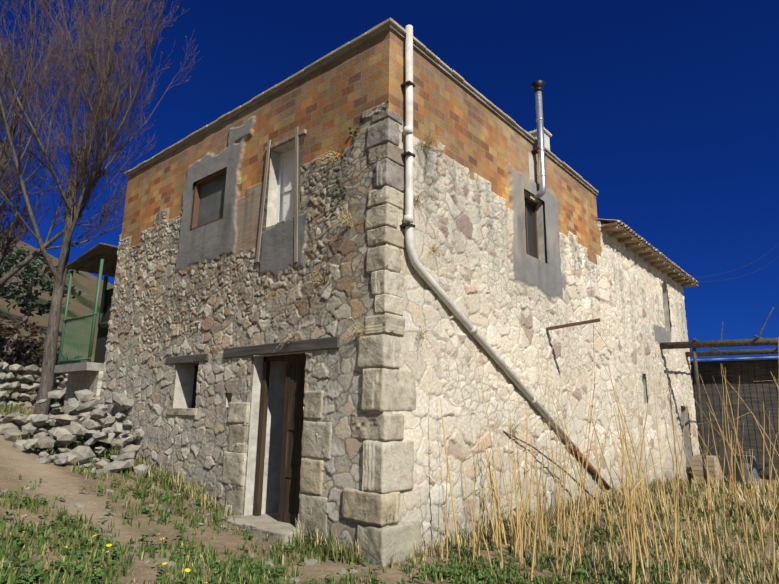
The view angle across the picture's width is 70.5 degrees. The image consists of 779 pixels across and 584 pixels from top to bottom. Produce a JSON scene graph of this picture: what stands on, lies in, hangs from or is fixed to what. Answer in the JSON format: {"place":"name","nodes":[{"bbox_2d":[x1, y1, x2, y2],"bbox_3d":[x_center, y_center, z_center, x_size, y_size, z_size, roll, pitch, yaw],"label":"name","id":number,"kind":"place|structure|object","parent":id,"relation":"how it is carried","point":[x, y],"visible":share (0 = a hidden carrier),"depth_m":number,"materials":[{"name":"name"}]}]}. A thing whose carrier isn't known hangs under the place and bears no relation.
{"place":"outdoors","nodes":[
{"label":"outdoors","id":0,"kind":"place"},
{"bbox_2d":[94,288,113,362],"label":"door","id":1,"kind":"structure","parent":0,"point":[100,349],"depth_m":12.48,"materials":[{"name":"brown wood"}]},
{"bbox_2d":[100,29,389,553],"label":"stone wall","id":2,"kind":"structure","parent":0,"point":[214,290],"depth_m":8.38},
{"bbox_2d":[126,24,597,195],"bbox_3d":[-0.483,-2.392,12.353,7.565,0.046,7.345,-9,-16,40],"label":"roof edge","id":3,"kind":"object","parent":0,"point":[372,36],"visible":0.32,"depth_m":8.82,"materials":[{"name":"beige stone"}]},
{"bbox_2d":[366,109,404,193],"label":"stones","id":4,"kind":"object","parent":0,"point":[383,148],"visible":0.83,"depth_m":6.98,"materials":[{"name":"beige stone"}]},
{"bbox_2d":[0,240,778,583],"bbox_3d":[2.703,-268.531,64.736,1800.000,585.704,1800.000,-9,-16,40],"label":"ground","id":5,"kind":"structure","parent":0,"point":[64,482],"depth_m":6.70,"materials":[{"name":"brown soil"}]},
{"bbox_2d":[0,334,7,361],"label":"dry shrub","id":6,"kind":"object","parent":5,"relation":"on","point":[3,340],"depth_m":16.13,"materials":[{"name":"plant"}]},
{"bbox_2d":[0,324,8,335],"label":"dry shrub","id":7,"kind":"object","parent":5,"relation":"on","point":[2,326],"visible":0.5,"depth_m":23.46,"materials":[{"name":"plant"}]},
{"bbox_2d":[2,330,13,338],"bbox_3d":[-15.568,1.544,21.026,1.499,1.139,2.156,-24,-27,62],"label":"dry shrub","id":8,"kind":"object","parent":5,"relation":"on","point":[8,335],"visible":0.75,"depth_m":21.32,"materials":[{"name":"plant"}]},
{"bbox_2d":[0,320,30,352],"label":"dry shrub","id":9,"kind":"object","parent":5,"relation":"on","point":[19,322],"depth_m":24.37,"materials":[{"name":"plant"}]},
{"bbox_2d":[0,319,36,344],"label":"dry shrub","id":10,"kind":"object","parent":5,"relation":"on","point":[16,328],"depth_m":24.01,"materials":[{"name":"plant"}]},
{"bbox_2d":[1,321,59,350],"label":"dry shrub","id":11,"kind":"object","parent":5,"relation":"on","point":[36,327],"depth_m":24.57,"materials":[{"name":"plant"}]},
{"bbox_2d":[4,339,58,367],"bbox_3d":[-12.220,2.425,18.803,1.916,1.713,1.603,-9,-16,40],"label":"dry shrub","id":12,"kind":"object","parent":5,"relation":"on","point":[30,345],"depth_m":18.79,"materials":[{"name":"plant"}]},
{"bbox_2d":[0,341,64,379],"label":"dry shrub","id":13,"kind":"object","parent":5,"relation":"on","point":[35,360],"depth_m":17.55,"materials":[{"name":"plant"}]},
{"bbox_2d":[0,233,65,307],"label":"olive tree","id":14,"kind":"object","parent":5,"relation":"on","point":[35,282],"depth_m":32.18,"materials":[{"name":"green plant"}]},
{"bbox_2d":[0,362,67,406],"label":"dry stone wall","id":15,"kind":"structure","parent":5,"relation":"on","point":[29,379],"depth_m":13.20,"materials":[{"name":"grey stone"}]},
{"bbox_2d":[0,244,81,327],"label":"olive tree","id":16,"kind":"object","parent":5,"relation":"on","point":[42,307],"depth_m":40.39,"materials":[{"name":"green plant"}]},
{"bbox_2d":[10,348,81,365],"bbox_3d":[-11.524,2.655,18.682,1.720,1.619,1.914,-3,-13,19],"label":"dry shrub","id":17,"kind":"object","parent":5,"relation":"on","point":[20,354],"depth_m":18.47,"materials":[{"name":"plant"}]},
{"bbox_2d":[0,0,154,286],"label":"bare tree","id":18,"kind":"object","parent":5,"relation":"on","point":[22,214],"depth_m":13.38,"materials":[{"name":"brown plant"}]},
{"bbox_2d":[63,371,102,440],"bbox_3d":[-5.619,3.599,12.180,1.598,3.460,2.600,-9,-16,40],"label":"balcony support","id":19,"kind":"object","parent":5,"relation":"on","point":[91,381],"depth_m":11.49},
{"bbox_2d":[54,362,103,373],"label":"porch slab","id":20,"kind":"structure","parent":19,"relation":"on","point":[79,367],"depth_m":11.19,"materials":[{"name":"grey concrete"}]},
{"bbox_2d":[57,259,108,364],"bbox_3d":[-6.379,0.515,11.962,1.700,2.130,0.685,-9,-16,40],"label":"metal railing","id":21,"kind":"object","parent":20,"relation":"on","point":[92,331],"visible":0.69,"depth_m":11.69,"materials":[{"name":"green metal"}]},
{"bbox_2d":[0,0,198,414],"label":"tall bare tree","id":22,"kind":"object","parent":5,"relation":"on","point":[114,111],"depth_m":12.90,"materials":[{"name":"brown plant"}]},
{"bbox_2d":[0,0,197,194],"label":"tall bare tree buds","id":23,"kind":"object","parent":22,"relation":"on","point":[68,59],"visible":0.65,"depth_m":12.95,"materials":[{"name":"brown plant"}]},
{"bbox_2d":[22,504,207,582],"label":"yellow flowers","id":24,"kind":"object","parent":5,"relation":"on","point":[164,563],"visible":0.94,"depth_m":4.95,"materials":[{"name":"yellow plant"}]},
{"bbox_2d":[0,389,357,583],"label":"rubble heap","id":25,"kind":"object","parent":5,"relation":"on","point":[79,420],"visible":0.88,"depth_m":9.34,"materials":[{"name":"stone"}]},
{"bbox_2d":[171,135,304,515],"bbox_3d":[-2.937,0.826,9.259,6.900,7.720,0.596,-9,-16,40],"label":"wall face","id":26,"kind":"object","parent":5,"relation":"on","point":[182,391],"visible":0.19,"depth_m":7.99},
{"bbox_2d":[65,242,117,276],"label":"porch roof","id":27,"kind":"structure","parent":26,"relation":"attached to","point":[88,261],"depth_m":12.24,"materials":[{"name":"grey wood"}]},
{"bbox_2d":[191,365,198,407],"bbox_3d":[-3.090,1.596,9.307,0.730,0.730,0.060,-9,-16,40],"label":"low window frame","id":28,"kind":"object","parent":26,"relation":"on","point":[194,389],"visible":0.17,"depth_m":9.49,"materials":[{"name":"brown wood"}]},
{"bbox_2d":[190,168,226,230],"bbox_3d":[-3.097,-1.585,9.601,1.066,0.926,0.102,-9,-16,40],"label":"window frame","id":29,"kind":"object","parent":26,"relation":"attached to","point":[197,190],"visible":0.38,"depth_m":9.85,"materials":[{"name":"brown wood"}]},
{"bbox_2d":[197,175,225,225],"bbox_3d":[-3.063,-1.575,9.640,1.070,0.930,0.015,-9,-16,40],"label":"window pane","id":30,"kind":"structure","parent":29,"relation":"in","point":[211,202],"depth_m":9.68,"materials":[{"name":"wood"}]},
{"bbox_2d":[167,390,331,544],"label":"door surround stones","id":31,"kind":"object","parent":26,"relation":"attached to","point":[264,524],"depth_m":6.90,"materials":[{"name":"beige stone"}]},
{"bbox_2d":[165,336,339,364],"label":"lintels","id":32,"kind":"structure","parent":26,"relation":"attached to","point":[325,343],"depth_m":7.70,"materials":[{"name":"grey wood"}]},
{"bbox_2d":[254,353,305,523],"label":"door leaves","id":33,"kind":"object","parent":26,"relation":"attached to","point":[289,490],"visible":0.69,"depth_m":7.38,"materials":[{"name":"brown wood"}]},
{"bbox_2d":[256,126,306,262],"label":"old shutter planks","id":34,"kind":"object","parent":26,"relation":"attached to","point":[297,134],"depth_m":8.21,"materials":[{"name":"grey wood"}]},
{"bbox_2d":[275,144,303,223],"bbox_3d":[-1.422,-1.596,8.370,0.790,1.280,0.075,-9,-16,40],"label":"window","id":35,"kind":"structure","parent":26,"relation":"attached to","point":[285,195],"depth_m":8.48,"materials":[{"name":"white paint"}]},
{"bbox_2d":[335,127,357,200],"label":"wall plants","id":36,"kind":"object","parent":26,"relation":"attached to","point":[344,188],"depth_m":7.28,"materials":[{"name":"green plant"}]},
{"bbox_2d":[124,17,598,192],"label":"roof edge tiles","id":37,"kind":"object","parent":26,"relation":"on","point":[401,29],"visible":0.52,"depth_m":8.74,"materials":[{"name":"brown tile"}]},
{"bbox_2d":[528,128,551,149],"bbox_3d":[3.085,-2.928,11.338,0.400,0.720,0.400,-9,-16,40],"label":"chimney","id":38,"kind":"object","parent":37,"relation":"on","point":[547,134],"visible":0.23,"depth_m":11.29,"materials":[{"name":"beige paint"}]},
{"bbox_2d":[0,381,778,583],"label":"green grass blades","id":39,"kind":"object","parent":5,"relation":"on","point":[8,541],"visible":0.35,"depth_m":5.86,"materials":[{"name":"green plant"}]},
{"bbox_2d":[0,445,778,583],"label":"broadleaf weeds","id":40,"kind":"object","parent":5,"relation":"on","point":[38,573],"visible":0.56,"depth_m":5.48,"materials":[{"name":"green plant"}]},
{"bbox_2d":[86,438,778,583],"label":"dry grass blades","id":41,"kind":"object","parent":5,"relation":"on","point":[550,514],"depth_m":7.46,"materials":[{"name":"beige plant"}]},
{"bbox_2d":[387,101,692,479],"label":"window reveals","id":42,"kind":"object","parent":5,"relation":"on","point":[541,229],"visible":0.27,"depth_m":16.16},
{"bbox_2d":[342,186,421,566],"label":"corner quoins","id":43,"kind":"object","parent":42,"relation":"attached to","point":[387,471],"visible":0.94,"depth_m":6.34,"materials":[{"name":"beige stone"}]},
{"bbox_2d":[404,25,575,448],"bbox_3d":[1.754,-0.397,8.610,0.120,5.706,4.832,-9,-16,40],"label":"drainpipe","id":44,"kind":"object","parent":42,"relation":"attached to","point":[441,294],"visible":0.98,"depth_m":7.25,"materials":[{"name":"metal"}]},
{"bbox_2d":[400,80,507,366],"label":"pipe brackets","id":45,"kind":"object","parent":44,"relation":"attached to","point":[403,85],"visible":0.54,"depth_m":7.04,"materials":[{"name":"metal"}]},
{"bbox_2d":[570,447,610,489],"bbox_3d":[3.761,3.281,10.276,0.116,0.925,1.638,-9,-16,40],"label":"rusty pipe section","id":46,"kind":"object","parent":44,"relation":"attached to","point":[591,468],"visible":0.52,"depth_m":10.20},
{"bbox_2d":[524,196,538,258],"bbox_3d":[2.475,-1.145,9.976,0.045,1.200,0.820,-9,-16,40],"label":"window frame","id":47,"kind":"object","parent":42,"relation":"on","point":[526,199],"visible":0.38,"depth_m":10.18,"materials":[{"name":"brown wood"}]},
{"bbox_2d":[527,202,535,257],"bbox_3d":[2.454,-1.142,9.994,0.020,1.200,0.820,-9,-16,40],"label":"screen window","id":48,"kind":"structure","parent":47,"relation":"in","point":[531,232],"depth_m":10.16,"materials":[{"name":"metal"}]},
{"bbox_2d":[534,90,545,197],"bbox_3d":[2.740,-2.771,10.268,0.298,2.152,0.136,-9,-16,40],"label":"stovepipe","id":49,"kind":"object","parent":42,"relation":"on","point":[541,150],"visible":0.88,"depth_m":10.15,"materials":[{"name":"silver metal"}]},
{"bbox_2d":[531,148,539,153],"bbox_3d":[2.742,-2.611,10.229,0.170,0.020,0.160,-9,-16,40],"label":"pipe bracket","id":50,"kind":"object","parent":49,"relation":"attached to","point":[534,151],"visible":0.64,"depth_m":10.22,"materials":[{"name":"black metal"}]},
{"bbox_2d":[531,80,544,92],"bbox_3d":[2.818,-3.871,10.453,0.270,0.180,0.270,-9,-16,40],"label":"flue cap","id":51,"kind":"object","parent":49,"relation":"on","point":[537,85],"visible":0.88,"depth_m":10.38,"materials":[{"name":"metal"}]},
{"bbox_2d":[584,325,622,473],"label":"bracket wires","id":52,"kind":"object","parent":42,"relation":"attached to","point":[594,375],"visible":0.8,"depth_m":9.04,"materials":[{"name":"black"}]},
{"bbox_2d":[611,237,699,488],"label":"building wall","id":53,"kind":"structure","parent":42,"relation":"attached to","point":[643,333],"depth_m":14.21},
{"bbox_2d":[601,222,697,286],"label":"roof eaves","id":54,"kind":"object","parent":53,"relation":"on","point":[628,237],"depth_m":14.43,"materials":[{"name":"brown wood"}]},
{"bbox_2d":[598,219,698,283],"bbox_3d":[6.975,-1.074,15.645,1.627,0.564,7.570,-9,-16,40],"label":"roof","id":55,"kind":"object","parent":54,"relation":"on","point":[623,225],"visible":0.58,"depth_m":14.20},
{"bbox_2d":[440,340,778,583],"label":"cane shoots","id":56,"kind":"object","parent":5,"relation":"on","point":[632,518],"visible":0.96,"depth_m":6.72,"materials":[{"name":"beige plant"}]},
{"bbox_2d":[503,430,722,568],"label":"cut branch sticks","id":57,"kind":"object","parent":5,"relation":"on","point":[573,478],"visible":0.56,"depth_m":8.69,"materials":[{"name":"brown wood"}]},
{"bbox_2d":[691,455,721,484],"bbox_3d":[8.901,4.991,15.459,0.550,0.770,0.790,-9,-16,40],"label":"yard brick stack","id":58,"kind":"object","parent":5,"relation":"on","point":[697,466],"visible":0.56,"depth_m":15.23,"materials":[{"name":"brick"}]},
{"bbox_2d":[659,307,778,484],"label":"pergola timbers","id":59,"kind":"object","parent":5,"relation":"on","point":[694,344],"visible":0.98,"depth_m":14.50,"materials":[{"name":"brown wood"}]},
{"bbox_2d":[690,359,778,479],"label":"dark shed boards","id":60,"kind":"object","parent":5,"relation":"on","point":[756,393],"visible":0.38,"depth_m":18.15,"materials":[{"name":"brown wood"}]},
{"bbox_2d":[690,356,777,360],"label":"corrugated shed roof","id":61,"kind":"object","parent":60,"relation":"on","point":[735,358],"depth_m":18.34,"materials":[{"name":"metal"}]},
{"bbox_2d":[732,455,759,485],"bbox_3d":[9.920,5.049,15.369,0.620,0.950,0.604,-9,-16,40],"label":"yard barrel","id":62,"kind":"object","parent":5,"relation":"on","point":[746,472],"visible":0.48,"depth_m":15.18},
{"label":"walls and floors","id":63,"kind":"structure","parent":5,"relation":"on","visible":0},
{"bbox_2d":[598,219,692,280],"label":"roof tiles","id":64,"kind":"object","parent":63,"relation":"on","point":[631,233],"depth_m":12.86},
{"bbox_2d":[598,221,683,286],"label":"eave sawtooth cornice","id":65,"kind":"structure","parent":64,"relation":"attached to","point":[600,223],"depth_m":13.69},
{"bbox_2d":[695,244,778,281],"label":"overhead cables","id":66,"kind":"object","parent":65,"relation":"attached to","point":[735,269],"visible":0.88,"depth_m":23.12,"materials":[{"name":"black plastic"}]},
{"bbox_2d":[0,0,778,361],"label":"sky","id":67,"kind":"structure","parent":0,"point":[669,109],"materials":[{"name":"blue"}]},
{"bbox_2d":[274,131,536,439],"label":"dry grass tufts","id":68,"kind":"object","parent":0,"point":[351,225],"visible":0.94,"depth_m":7.19,"materials":[{"name":"beige plant"}]},
{"bbox_2d":[381,29,627,553],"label":"stone wall","id":69,"kind":"structure","parent":0,"point":[509,296],"depth_m":8.37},
{"bbox_2d":[528,152,536,201],"bbox_3d":[2.623,-2.115,10.118,0.006,0.900,0.250,-9,-16,40],"label":"flue wall patch","id":70,"kind":"object","parent":69,"relation":"attached to","point":[532,174],"visible":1,"depth_m":10.13,"materials":[{"name":"white paint"}]},
{"bbox_2d":[546,318,599,330],"bbox_3d":[3.092,0.820,9.402,1.000,0.675,0.081,-7,-14,32],"label":"metal bar","id":71,"kind":"object","parent":69,"relation":"attached to","point":[573,324],"visible":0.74,"depth_m":9.42,"materials":[{"name":"metal"}]}
]}

